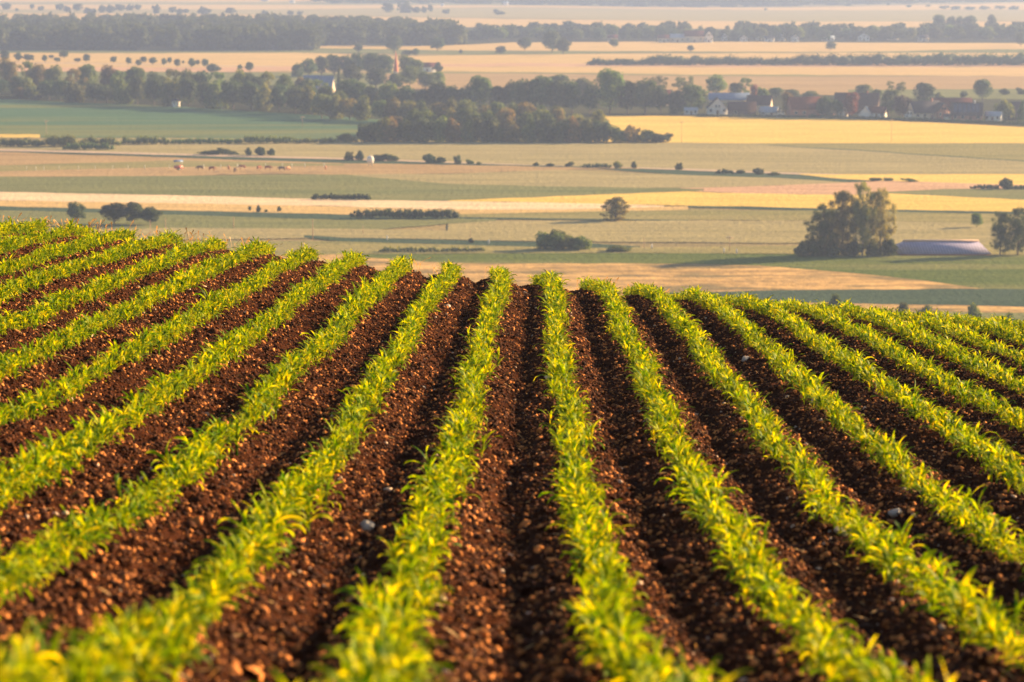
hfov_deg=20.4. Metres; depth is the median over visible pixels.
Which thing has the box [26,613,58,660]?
maize plant
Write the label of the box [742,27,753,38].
tree
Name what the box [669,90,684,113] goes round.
tree
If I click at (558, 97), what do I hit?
tree
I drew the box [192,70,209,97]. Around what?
tree
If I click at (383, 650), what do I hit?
maize plant
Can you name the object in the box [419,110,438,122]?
tree
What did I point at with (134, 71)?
tree
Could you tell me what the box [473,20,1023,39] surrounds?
village backdrop wood
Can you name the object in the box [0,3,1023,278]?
ground
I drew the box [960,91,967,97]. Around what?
tree
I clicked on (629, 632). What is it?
maize plant
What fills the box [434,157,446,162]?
shrub
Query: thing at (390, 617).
maize plant
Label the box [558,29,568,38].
tree
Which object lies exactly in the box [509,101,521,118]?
tree
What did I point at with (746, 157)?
field
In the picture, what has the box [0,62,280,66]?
road
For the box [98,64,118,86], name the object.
tree
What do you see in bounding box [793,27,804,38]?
tree
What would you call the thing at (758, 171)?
shrub
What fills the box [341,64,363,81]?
tree
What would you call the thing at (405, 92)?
tree
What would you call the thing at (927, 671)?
maize plant
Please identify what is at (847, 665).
maize plant
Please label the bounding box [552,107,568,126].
tree
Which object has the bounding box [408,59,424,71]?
tree
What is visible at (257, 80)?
tree
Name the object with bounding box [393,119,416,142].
tree
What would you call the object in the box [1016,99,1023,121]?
tree
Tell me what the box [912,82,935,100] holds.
tree
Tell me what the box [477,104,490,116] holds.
tree
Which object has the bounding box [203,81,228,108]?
tree
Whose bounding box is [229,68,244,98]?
tree
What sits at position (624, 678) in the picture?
maize plant
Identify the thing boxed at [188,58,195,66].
tree
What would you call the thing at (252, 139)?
hedge
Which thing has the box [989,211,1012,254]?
tree
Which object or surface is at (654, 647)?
maize plant
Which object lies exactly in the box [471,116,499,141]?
tree
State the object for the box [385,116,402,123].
tree
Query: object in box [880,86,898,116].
tree
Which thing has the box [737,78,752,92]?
tree
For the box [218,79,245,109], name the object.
tree
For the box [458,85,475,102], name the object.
tree
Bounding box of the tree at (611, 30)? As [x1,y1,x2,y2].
[606,25,617,34]
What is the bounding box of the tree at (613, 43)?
[608,38,618,47]
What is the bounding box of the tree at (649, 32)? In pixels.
[643,26,654,39]
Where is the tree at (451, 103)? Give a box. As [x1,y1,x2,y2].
[446,97,456,110]
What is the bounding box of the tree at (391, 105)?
[383,97,402,118]
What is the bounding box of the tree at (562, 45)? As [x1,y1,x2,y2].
[555,37,571,53]
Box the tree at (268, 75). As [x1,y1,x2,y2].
[260,71,276,88]
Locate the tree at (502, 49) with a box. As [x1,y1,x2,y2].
[495,46,506,53]
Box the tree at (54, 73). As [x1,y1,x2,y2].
[43,64,62,81]
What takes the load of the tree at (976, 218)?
on the field at (675, 226)
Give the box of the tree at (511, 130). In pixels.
[500,119,521,142]
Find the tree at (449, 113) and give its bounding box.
[445,107,461,126]
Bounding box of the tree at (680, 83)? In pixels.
[671,76,693,89]
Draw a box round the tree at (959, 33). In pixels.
[953,27,965,40]
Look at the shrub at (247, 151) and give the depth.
1028.09 m
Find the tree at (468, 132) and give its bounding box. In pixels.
[459,120,478,141]
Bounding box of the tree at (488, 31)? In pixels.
[482,25,495,40]
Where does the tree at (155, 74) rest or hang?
on the ground at (436, 227)
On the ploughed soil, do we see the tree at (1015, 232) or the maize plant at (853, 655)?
the maize plant at (853, 655)
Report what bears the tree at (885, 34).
on the field at (945, 39)
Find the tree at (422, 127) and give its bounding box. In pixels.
[410,115,434,142]
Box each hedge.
[0,94,26,98]
[0,137,44,146]
[35,133,88,146]
[62,142,115,149]
[79,135,121,145]
[120,134,167,143]
[168,137,239,143]
[238,134,298,143]
[296,137,339,142]
[311,193,371,199]
[348,207,459,218]
[379,246,439,251]
[440,246,485,251]
[581,163,610,167]
[696,114,808,117]
[715,169,734,173]
[807,114,928,120]
[929,118,1023,124]
[970,184,999,188]
[1009,185,1023,188]
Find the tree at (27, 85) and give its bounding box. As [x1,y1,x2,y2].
[18,76,40,98]
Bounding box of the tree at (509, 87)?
[502,79,517,104]
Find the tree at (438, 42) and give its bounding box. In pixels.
[430,37,445,50]
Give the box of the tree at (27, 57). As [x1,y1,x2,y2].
[23,54,34,60]
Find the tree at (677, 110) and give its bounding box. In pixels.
[668,104,683,113]
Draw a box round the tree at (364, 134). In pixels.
[356,122,375,141]
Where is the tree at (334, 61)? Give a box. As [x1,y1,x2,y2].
[326,54,342,74]
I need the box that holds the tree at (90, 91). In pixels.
[84,82,101,102]
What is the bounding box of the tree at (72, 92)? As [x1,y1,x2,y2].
[61,80,87,102]
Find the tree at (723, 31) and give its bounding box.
[718,29,729,37]
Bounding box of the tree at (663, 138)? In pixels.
[651,133,673,141]
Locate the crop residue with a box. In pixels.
[15,267,1023,681]
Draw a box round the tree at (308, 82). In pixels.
[299,77,314,91]
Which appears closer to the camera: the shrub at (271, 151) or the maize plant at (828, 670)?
the maize plant at (828, 670)
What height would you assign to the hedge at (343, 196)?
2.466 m
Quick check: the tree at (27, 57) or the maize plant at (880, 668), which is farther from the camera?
the tree at (27, 57)
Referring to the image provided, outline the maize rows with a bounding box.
[0,216,1023,681]
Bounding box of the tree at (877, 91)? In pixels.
[872,89,882,96]
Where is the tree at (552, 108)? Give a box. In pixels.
[549,105,565,118]
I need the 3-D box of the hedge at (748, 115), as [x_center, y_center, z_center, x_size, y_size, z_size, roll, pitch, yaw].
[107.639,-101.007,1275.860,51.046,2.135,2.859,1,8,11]
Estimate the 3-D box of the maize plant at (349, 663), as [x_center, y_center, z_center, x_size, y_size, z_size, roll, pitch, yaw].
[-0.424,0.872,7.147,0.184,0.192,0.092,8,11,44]
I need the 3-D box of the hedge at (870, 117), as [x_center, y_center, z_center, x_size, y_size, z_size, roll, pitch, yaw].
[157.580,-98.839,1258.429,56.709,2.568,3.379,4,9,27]
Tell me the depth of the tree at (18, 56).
1975.32 m
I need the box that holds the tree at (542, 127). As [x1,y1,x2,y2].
[532,113,555,142]
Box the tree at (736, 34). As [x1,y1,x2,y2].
[727,29,744,40]
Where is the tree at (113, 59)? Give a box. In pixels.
[110,56,116,62]
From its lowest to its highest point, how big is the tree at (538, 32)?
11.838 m
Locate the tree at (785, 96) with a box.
[781,92,792,112]
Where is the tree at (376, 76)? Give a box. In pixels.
[365,68,386,87]
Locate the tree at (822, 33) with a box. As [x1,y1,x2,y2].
[816,29,831,40]
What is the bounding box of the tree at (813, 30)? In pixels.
[807,25,819,40]
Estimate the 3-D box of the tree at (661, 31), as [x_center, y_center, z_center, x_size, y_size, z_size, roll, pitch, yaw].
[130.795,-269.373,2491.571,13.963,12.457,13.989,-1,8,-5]
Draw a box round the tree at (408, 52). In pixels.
[400,50,414,54]
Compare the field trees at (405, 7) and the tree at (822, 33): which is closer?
the tree at (822, 33)
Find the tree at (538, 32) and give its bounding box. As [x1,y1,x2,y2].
[532,27,544,39]
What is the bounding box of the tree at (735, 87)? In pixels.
[728,82,743,92]
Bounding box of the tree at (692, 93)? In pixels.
[679,83,708,108]
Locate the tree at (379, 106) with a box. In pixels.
[370,100,387,120]
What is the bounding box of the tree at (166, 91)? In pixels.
[156,76,183,105]
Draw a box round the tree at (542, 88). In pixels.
[528,75,554,107]
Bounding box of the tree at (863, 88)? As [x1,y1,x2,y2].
[855,84,872,92]
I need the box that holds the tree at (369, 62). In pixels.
[361,53,381,71]
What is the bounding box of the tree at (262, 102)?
[254,84,272,110]
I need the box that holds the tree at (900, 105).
[891,94,911,116]
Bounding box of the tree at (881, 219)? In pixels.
[865,187,897,247]
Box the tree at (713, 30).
[704,26,717,37]
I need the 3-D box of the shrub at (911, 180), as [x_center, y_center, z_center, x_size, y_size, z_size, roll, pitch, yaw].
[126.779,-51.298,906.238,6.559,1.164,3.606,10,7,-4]
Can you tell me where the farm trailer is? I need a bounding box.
[174,160,182,169]
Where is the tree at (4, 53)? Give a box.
[0,50,9,59]
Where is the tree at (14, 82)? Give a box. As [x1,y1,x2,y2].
[7,76,23,93]
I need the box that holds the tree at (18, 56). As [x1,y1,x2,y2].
[14,52,22,61]
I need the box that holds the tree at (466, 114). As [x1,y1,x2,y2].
[457,107,479,129]
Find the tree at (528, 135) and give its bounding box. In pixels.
[520,114,536,142]
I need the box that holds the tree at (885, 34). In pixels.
[879,29,893,40]
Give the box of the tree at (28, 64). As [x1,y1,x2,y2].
[18,61,32,77]
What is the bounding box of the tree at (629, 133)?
[623,124,640,142]
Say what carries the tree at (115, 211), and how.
on the field at (187, 221)
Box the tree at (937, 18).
[932,14,945,25]
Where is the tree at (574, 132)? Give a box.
[563,116,581,142]
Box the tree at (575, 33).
[567,29,583,40]
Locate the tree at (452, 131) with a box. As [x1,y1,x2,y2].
[442,117,462,142]
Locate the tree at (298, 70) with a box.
[290,63,303,77]
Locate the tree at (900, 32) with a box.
[894,28,905,39]
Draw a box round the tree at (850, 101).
[842,92,859,115]
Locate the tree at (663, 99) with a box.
[651,85,671,113]
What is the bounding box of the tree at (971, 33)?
[965,29,979,38]
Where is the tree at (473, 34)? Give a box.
[467,29,482,40]
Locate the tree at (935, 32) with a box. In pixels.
[927,26,942,38]
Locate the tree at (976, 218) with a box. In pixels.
[971,213,983,226]
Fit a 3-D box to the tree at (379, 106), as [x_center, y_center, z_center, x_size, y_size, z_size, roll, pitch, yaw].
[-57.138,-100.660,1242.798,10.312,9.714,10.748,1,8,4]
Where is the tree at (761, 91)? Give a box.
[757,87,769,94]
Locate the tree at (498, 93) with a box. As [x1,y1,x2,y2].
[488,85,506,105]
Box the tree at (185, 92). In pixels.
[175,77,198,106]
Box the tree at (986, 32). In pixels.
[978,26,997,40]
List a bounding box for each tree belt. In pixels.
[585,57,637,64]
[635,54,692,64]
[686,54,740,64]
[731,55,794,64]
[787,53,840,65]
[829,52,901,65]
[887,51,961,65]
[949,51,1023,65]
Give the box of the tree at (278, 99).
[270,83,287,111]
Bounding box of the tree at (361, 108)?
[352,94,370,120]
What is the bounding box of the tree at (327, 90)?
[316,85,335,115]
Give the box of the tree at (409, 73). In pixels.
[400,65,419,86]
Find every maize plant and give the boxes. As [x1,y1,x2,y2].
[0,643,53,681]
[0,646,13,658]
[0,652,5,667]
[0,658,42,681]
[1,635,17,666]
[7,645,22,681]
[8,618,78,681]
[9,616,75,679]
[14,633,41,681]
[16,661,39,681]
[19,662,54,681]
[24,667,59,678]
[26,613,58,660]
[29,655,58,681]
[37,630,141,681]
[39,642,126,681]
[40,657,73,681]
[42,629,98,681]
[49,671,69,681]
[55,658,103,681]
[61,616,132,663]
[61,664,68,681]
[65,654,87,681]
[68,619,154,661]
[68,645,114,681]
[69,642,125,678]
[69,645,133,681]
[83,614,139,654]
[83,631,136,648]
[84,644,130,681]
[90,605,160,660]
[90,640,148,681]
[91,622,155,669]
[92,648,134,681]
[99,610,149,680]
[101,603,157,644]
[102,645,140,681]
[105,604,134,665]
[106,613,131,648]
[107,650,128,681]
[113,642,152,680]
[119,611,165,657]
[119,617,174,646]
[124,599,179,655]
[124,624,179,681]
[125,638,185,681]
[128,653,152,681]
[130,650,153,675]
[131,608,168,626]
[133,635,193,676]
[140,599,180,617]
[143,600,171,622]
[143,618,203,660]
[144,604,207,638]
[145,620,211,681]
[146,582,194,646]
[147,597,192,625]
[147,600,206,626]
[152,609,195,661]
[155,615,184,652]
[159,618,185,670]
[161,627,216,666]
[171,616,182,630]
[179,609,200,650]
[189,631,199,664]
[270,667,300,681]
[309,662,359,681]
[315,646,364,681]
[319,635,401,674]
[321,609,365,659]
[321,655,397,681]
[327,653,375,681]
[334,582,424,633]
[337,631,430,676]
[338,653,379,681]
[339,608,383,675]
[339,644,408,681]
[341,656,363,672]
[342,595,420,660]
[342,646,387,665]
[347,615,410,662]
[347,624,386,656]
[348,623,407,657]
[353,614,400,627]
[353,623,393,660]
[357,602,428,661]
[358,630,426,673]
[362,624,419,668]
[362,649,388,681]
[362,650,441,679]
[364,626,451,668]
[365,599,431,648]
[365,623,435,676]
[365,626,423,655]
[366,597,423,617]
[366,605,423,644]
[367,637,419,678]
[381,622,423,652]
[385,651,457,681]
[385,669,424,681]
[387,622,405,649]
[387,632,404,647]
[388,639,419,664]
[389,614,416,663]
[390,605,435,645]
[391,614,419,646]
[392,676,402,681]
[396,637,442,678]
[402,665,432,681]
[403,620,430,652]
[403,634,429,667]
[404,647,430,681]
[408,650,423,670]
[413,623,432,648]
[577,617,601,659]
[581,611,622,650]
[582,598,652,670]
[583,629,651,680]
[584,629,610,665]
[587,628,632,658]
[587,649,618,674]
[594,639,652,668]
[600,643,645,681]
[602,648,617,678]
[605,632,630,670]
[609,620,645,648]
[609,648,633,681]
[610,613,647,648]
[611,624,674,674]
[612,647,671,681]
[614,652,661,681]
[621,650,641,675]
[624,657,666,680]
[626,663,662,681]
[629,631,680,666]
[635,634,686,677]
[641,647,692,680]
[642,664,682,681]
[646,660,676,677]
[651,658,678,676]
[658,665,675,681]
[666,642,729,681]
[671,664,697,679]
[806,640,849,681]
[810,631,839,680]
[817,650,846,681]
[822,659,849,681]
[823,634,864,668]
[826,643,850,673]
[828,635,902,681]
[833,643,878,681]
[835,657,892,681]
[838,646,897,681]
[839,643,892,673]
[839,653,865,669]
[839,653,879,681]
[841,655,874,681]
[844,643,878,679]
[845,650,922,681]
[846,658,905,681]
[855,657,905,681]
[855,660,884,681]
[858,674,885,681]
[864,669,913,681]
[879,659,900,681]
[914,661,922,681]
[923,655,930,681]
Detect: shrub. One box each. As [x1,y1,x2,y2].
[31,95,43,99]
[197,150,220,154]
[217,148,238,154]
[244,147,251,154]
[254,146,265,155]
[266,148,274,154]
[344,151,353,159]
[355,150,363,159]
[373,154,386,160]
[385,154,398,160]
[422,153,435,163]
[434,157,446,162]
[453,155,461,163]
[534,231,564,249]
[549,229,576,249]
[565,162,574,166]
[565,235,592,249]
[606,245,632,251]
[613,161,622,167]
[631,161,636,167]
[676,162,682,169]
[753,168,763,174]
[766,172,780,174]
[793,240,808,255]
[805,239,825,255]
[823,242,842,256]
[827,293,842,306]
[841,240,863,255]
[865,244,882,255]
[869,178,882,180]
[881,237,897,255]
[897,302,908,312]
[900,178,919,181]
[918,305,935,312]
[967,302,981,316]
[998,177,1012,188]
[1006,312,1015,321]
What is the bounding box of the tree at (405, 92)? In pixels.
[395,85,416,106]
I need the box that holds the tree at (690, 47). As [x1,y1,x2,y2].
[687,45,694,51]
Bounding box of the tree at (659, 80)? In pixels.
[649,75,667,88]
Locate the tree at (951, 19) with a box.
[946,16,955,24]
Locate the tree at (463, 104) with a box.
[454,99,478,114]
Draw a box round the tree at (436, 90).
[427,82,448,104]
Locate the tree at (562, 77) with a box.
[549,74,571,82]
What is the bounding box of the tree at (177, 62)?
[174,59,180,66]
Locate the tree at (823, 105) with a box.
[816,95,832,114]
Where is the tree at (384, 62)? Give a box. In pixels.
[375,54,394,72]
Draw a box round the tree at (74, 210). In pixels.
[66,201,86,221]
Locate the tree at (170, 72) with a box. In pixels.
[160,69,180,80]
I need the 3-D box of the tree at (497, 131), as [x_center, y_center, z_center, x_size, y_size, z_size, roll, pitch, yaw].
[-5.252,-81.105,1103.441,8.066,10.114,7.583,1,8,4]
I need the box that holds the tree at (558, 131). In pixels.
[548,119,570,141]
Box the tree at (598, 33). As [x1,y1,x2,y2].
[592,28,605,40]
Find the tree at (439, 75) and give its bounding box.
[433,71,445,83]
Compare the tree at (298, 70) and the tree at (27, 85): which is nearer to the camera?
the tree at (27, 85)
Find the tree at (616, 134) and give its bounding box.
[609,125,628,141]
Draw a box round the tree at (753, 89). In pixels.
[750,84,757,94]
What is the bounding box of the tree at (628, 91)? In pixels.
[614,80,636,113]
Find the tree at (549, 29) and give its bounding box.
[542,27,559,35]
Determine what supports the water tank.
on the field at (12, 158)
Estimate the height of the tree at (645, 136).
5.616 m
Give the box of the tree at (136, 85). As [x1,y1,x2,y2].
[127,76,145,104]
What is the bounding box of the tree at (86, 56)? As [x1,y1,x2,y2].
[83,54,90,61]
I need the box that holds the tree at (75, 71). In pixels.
[63,68,88,90]
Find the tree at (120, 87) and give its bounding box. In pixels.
[109,74,134,103]
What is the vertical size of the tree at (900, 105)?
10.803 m
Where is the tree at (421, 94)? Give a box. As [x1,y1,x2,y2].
[414,88,433,105]
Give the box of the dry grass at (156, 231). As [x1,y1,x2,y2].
[0,212,669,294]
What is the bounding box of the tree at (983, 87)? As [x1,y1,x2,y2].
[973,79,993,100]
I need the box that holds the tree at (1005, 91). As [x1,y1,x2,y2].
[999,88,1009,94]
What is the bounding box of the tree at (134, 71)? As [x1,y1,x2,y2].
[124,66,145,84]
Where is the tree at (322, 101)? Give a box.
[309,93,331,118]
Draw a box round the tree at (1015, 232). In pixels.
[1003,207,1023,254]
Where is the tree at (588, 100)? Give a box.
[579,85,597,113]
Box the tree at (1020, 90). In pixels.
[1015,87,1023,93]
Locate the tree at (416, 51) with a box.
[413,48,419,54]
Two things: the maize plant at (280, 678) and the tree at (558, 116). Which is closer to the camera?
the maize plant at (280, 678)
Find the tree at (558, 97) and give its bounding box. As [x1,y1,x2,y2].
[547,80,570,107]
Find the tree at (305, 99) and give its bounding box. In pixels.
[295,85,317,114]
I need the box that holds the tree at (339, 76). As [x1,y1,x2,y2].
[336,65,341,88]
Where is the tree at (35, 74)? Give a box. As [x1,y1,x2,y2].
[24,62,45,86]
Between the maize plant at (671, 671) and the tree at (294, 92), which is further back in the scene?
the tree at (294, 92)
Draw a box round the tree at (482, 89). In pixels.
[465,75,493,108]
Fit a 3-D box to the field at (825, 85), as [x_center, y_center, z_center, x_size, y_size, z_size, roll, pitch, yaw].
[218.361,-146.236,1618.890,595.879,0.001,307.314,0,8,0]
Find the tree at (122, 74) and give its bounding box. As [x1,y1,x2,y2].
[113,70,130,83]
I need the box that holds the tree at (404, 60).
[398,54,413,71]
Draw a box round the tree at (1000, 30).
[993,25,1006,40]
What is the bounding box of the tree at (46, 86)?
[33,80,54,99]
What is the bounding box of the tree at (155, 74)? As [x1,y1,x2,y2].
[146,70,162,81]
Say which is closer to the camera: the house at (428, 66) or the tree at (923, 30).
the house at (428, 66)
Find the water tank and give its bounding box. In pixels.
[367,156,373,165]
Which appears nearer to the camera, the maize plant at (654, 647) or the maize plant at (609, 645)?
the maize plant at (654, 647)
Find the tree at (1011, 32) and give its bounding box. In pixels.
[1005,25,1018,39]
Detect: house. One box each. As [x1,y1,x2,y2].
[420,62,435,71]
[607,35,617,41]
[657,35,669,41]
[670,34,684,41]
[684,31,703,41]
[684,107,697,113]
[704,31,712,41]
[706,97,727,113]
[721,33,727,40]
[739,35,747,41]
[746,95,772,109]
[758,106,778,114]
[764,35,774,41]
[775,108,785,117]
[778,34,785,40]
[786,96,823,117]
[790,34,798,41]
[822,36,834,40]
[832,105,847,116]
[834,91,879,113]
[857,33,869,40]
[859,106,872,116]
[869,106,887,116]
[904,109,911,117]
[905,98,939,119]
[917,35,928,41]
[930,98,971,110]
[935,102,949,118]
[943,114,950,119]
[950,100,982,120]
[984,111,1003,120]
[1006,101,1020,119]
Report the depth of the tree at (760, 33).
2478.95 m
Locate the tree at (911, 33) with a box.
[905,27,916,38]
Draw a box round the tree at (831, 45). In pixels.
[825,42,836,49]
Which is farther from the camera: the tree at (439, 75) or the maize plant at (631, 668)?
the tree at (439, 75)
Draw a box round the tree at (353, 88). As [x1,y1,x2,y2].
[336,78,366,101]
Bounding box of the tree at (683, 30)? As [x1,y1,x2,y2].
[677,28,691,33]
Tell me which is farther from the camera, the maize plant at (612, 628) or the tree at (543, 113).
the tree at (543, 113)
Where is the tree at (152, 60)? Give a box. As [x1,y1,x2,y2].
[148,57,156,63]
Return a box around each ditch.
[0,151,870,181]
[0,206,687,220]
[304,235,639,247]
[688,206,1014,213]
[774,145,1023,160]
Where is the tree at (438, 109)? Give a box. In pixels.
[429,102,448,119]
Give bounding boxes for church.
[390,48,397,75]
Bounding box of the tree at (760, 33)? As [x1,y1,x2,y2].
[751,27,767,40]
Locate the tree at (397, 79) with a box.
[384,72,405,87]
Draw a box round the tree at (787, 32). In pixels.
[782,27,795,40]
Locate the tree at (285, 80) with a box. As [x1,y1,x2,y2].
[276,74,293,103]
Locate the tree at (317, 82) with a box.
[311,79,327,93]
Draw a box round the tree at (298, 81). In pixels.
[293,76,304,87]
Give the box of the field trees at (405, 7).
[0,0,1019,14]
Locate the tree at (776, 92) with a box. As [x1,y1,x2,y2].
[768,87,784,97]
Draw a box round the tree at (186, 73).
[178,68,196,80]
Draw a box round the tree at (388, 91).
[378,81,399,100]
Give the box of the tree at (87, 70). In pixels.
[76,63,98,90]
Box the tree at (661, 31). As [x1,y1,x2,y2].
[654,27,668,36]
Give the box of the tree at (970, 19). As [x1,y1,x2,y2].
[963,15,976,27]
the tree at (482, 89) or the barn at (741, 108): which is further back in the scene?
the tree at (482, 89)
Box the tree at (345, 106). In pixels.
[336,98,356,119]
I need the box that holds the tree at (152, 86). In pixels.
[143,76,162,104]
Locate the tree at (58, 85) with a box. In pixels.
[51,79,69,100]
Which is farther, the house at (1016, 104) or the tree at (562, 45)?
the tree at (562, 45)
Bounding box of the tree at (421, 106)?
[415,100,430,115]
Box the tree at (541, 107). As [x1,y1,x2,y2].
[536,105,545,110]
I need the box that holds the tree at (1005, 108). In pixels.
[993,99,1015,120]
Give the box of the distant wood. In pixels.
[0,10,468,50]
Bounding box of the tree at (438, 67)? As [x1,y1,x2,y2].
[433,62,443,71]
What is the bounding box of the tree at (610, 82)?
[590,68,625,113]
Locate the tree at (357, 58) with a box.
[351,52,365,72]
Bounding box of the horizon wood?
[311,0,1023,6]
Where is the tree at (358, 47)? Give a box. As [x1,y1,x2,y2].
[353,43,362,51]
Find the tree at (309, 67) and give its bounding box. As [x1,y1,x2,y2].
[300,58,318,74]
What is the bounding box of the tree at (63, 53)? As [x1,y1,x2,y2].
[59,50,68,56]
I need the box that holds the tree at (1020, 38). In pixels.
[1015,32,1023,44]
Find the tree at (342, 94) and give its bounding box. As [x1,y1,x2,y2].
[330,89,347,99]
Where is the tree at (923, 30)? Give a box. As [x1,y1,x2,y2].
[918,27,928,34]
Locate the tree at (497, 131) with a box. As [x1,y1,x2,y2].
[488,119,505,141]
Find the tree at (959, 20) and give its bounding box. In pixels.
[955,15,965,27]
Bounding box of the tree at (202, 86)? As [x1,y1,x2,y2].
[193,81,208,107]
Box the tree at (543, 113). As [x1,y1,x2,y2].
[526,109,553,119]
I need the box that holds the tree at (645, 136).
[635,130,656,141]
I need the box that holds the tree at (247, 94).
[239,80,260,109]
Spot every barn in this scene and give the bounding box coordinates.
[303,75,319,91]
[318,76,335,91]
[708,93,749,101]
[727,102,756,114]
[896,240,990,254]
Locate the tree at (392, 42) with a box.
[384,35,402,52]
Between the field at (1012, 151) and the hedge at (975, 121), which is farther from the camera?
the hedge at (975, 121)
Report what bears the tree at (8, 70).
on the ground at (436, 227)
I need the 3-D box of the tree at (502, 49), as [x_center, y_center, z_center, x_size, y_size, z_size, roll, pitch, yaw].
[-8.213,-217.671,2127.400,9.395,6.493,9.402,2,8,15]
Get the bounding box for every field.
[0,0,444,1]
[0,1,1023,5]
[0,3,1023,9]
[0,7,1023,21]
[0,13,1023,28]
[0,27,1023,50]
[0,48,1023,54]
[0,53,1018,66]
[0,80,1023,142]
[0,99,380,139]
[0,134,39,137]
[0,138,1023,173]
[0,152,639,173]
[0,160,343,170]
[0,166,343,176]
[0,174,703,200]
[0,192,663,209]
[0,201,687,214]
[0,211,495,230]
[1,71,383,87]
[16,63,1023,71]
[94,228,1020,243]
[183,241,1023,254]
[276,254,1023,312]
[320,41,1023,51]
[347,170,847,187]
[361,253,1023,288]
[384,73,1023,94]
[386,70,851,76]
[392,66,1023,75]
[448,191,1023,211]
[448,220,1016,233]
[459,210,1021,223]
[604,115,1023,142]
[617,289,1023,306]
[685,181,1022,194]
[760,143,1023,159]
[800,174,1023,184]
[848,89,1023,98]
[863,312,1023,321]
[884,188,1023,199]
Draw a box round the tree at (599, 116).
[590,109,608,127]
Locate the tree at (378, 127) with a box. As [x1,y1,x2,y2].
[368,116,390,141]
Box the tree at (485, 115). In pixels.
[479,110,501,123]
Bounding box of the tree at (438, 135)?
[429,115,447,141]
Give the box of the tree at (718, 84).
[705,74,728,92]
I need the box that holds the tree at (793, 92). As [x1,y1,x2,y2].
[784,89,799,95]
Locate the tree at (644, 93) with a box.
[630,77,658,113]
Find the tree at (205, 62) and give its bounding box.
[201,59,208,65]
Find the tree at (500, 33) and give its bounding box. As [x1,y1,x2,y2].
[493,27,508,40]
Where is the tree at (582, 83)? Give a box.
[574,77,594,93]
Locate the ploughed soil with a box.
[0,230,1023,681]
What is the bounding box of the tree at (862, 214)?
[845,181,877,255]
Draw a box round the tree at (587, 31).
[583,26,593,37]
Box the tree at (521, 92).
[510,78,535,106]
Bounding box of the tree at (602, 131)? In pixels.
[591,119,610,141]
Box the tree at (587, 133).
[579,117,596,142]
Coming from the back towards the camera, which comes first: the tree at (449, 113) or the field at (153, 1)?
the field at (153, 1)
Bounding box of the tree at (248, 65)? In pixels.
[244,62,253,71]
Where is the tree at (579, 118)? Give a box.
[567,113,584,125]
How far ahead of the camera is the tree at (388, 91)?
1331.54 m
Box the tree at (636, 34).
[628,28,644,40]
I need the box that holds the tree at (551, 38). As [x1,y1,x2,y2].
[542,31,560,52]
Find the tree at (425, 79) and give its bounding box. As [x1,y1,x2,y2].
[416,71,436,89]
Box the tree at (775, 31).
[770,26,781,40]
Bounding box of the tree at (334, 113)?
[324,93,344,118]
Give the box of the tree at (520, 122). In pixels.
[514,111,530,129]
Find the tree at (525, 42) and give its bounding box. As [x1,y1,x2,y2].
[517,38,531,49]
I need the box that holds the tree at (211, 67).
[206,63,221,71]
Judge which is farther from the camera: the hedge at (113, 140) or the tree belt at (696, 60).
the tree belt at (696, 60)
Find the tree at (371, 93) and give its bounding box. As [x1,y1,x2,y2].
[359,85,377,105]
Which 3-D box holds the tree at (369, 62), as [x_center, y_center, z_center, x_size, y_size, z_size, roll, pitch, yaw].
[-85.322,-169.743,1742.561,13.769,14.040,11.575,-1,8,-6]
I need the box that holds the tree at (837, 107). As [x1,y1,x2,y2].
[831,99,842,115]
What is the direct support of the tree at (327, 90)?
on the ground at (436, 227)
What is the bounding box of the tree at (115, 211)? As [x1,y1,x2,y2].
[98,202,125,223]
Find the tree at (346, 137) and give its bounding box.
[336,133,358,142]
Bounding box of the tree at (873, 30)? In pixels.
[866,25,880,40]
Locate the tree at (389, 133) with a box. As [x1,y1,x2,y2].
[381,117,399,142]
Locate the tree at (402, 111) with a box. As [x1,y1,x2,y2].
[396,100,416,118]
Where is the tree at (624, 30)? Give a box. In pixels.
[619,26,629,37]
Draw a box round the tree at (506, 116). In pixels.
[495,107,516,127]
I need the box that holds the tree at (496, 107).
[487,101,505,119]
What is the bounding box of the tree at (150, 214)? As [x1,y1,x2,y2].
[137,206,162,224]
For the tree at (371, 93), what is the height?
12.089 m
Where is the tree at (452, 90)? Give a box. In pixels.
[442,84,462,104]
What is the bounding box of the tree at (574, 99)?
[563,79,581,113]
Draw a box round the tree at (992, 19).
[985,14,998,26]
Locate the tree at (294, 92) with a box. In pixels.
[284,84,302,112]
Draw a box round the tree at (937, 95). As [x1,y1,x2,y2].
[934,92,943,97]
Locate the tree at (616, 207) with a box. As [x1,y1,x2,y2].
[599,197,630,220]
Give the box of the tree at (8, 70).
[0,57,17,80]
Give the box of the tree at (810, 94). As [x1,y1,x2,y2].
[802,91,818,96]
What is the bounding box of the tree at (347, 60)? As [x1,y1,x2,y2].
[339,54,355,69]
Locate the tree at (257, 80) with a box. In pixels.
[240,72,264,94]
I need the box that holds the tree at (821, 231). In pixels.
[803,202,841,248]
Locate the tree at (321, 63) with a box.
[314,56,329,75]
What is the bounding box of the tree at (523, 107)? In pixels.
[517,101,536,116]
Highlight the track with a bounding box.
[0,149,824,173]
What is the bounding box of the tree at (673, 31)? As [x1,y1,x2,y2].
[669,29,677,34]
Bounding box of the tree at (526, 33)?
[519,29,532,37]
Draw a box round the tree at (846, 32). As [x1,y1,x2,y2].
[840,27,853,39]
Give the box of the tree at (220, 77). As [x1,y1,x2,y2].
[207,71,224,88]
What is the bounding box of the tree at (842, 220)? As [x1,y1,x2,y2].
[825,190,858,254]
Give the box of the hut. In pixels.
[172,99,180,106]
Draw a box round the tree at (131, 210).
[123,202,143,223]
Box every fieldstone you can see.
[360,520,374,530]
[834,526,847,536]
[888,508,901,516]
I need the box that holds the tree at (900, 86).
[886,81,905,93]
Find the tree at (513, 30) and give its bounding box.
[505,25,518,39]

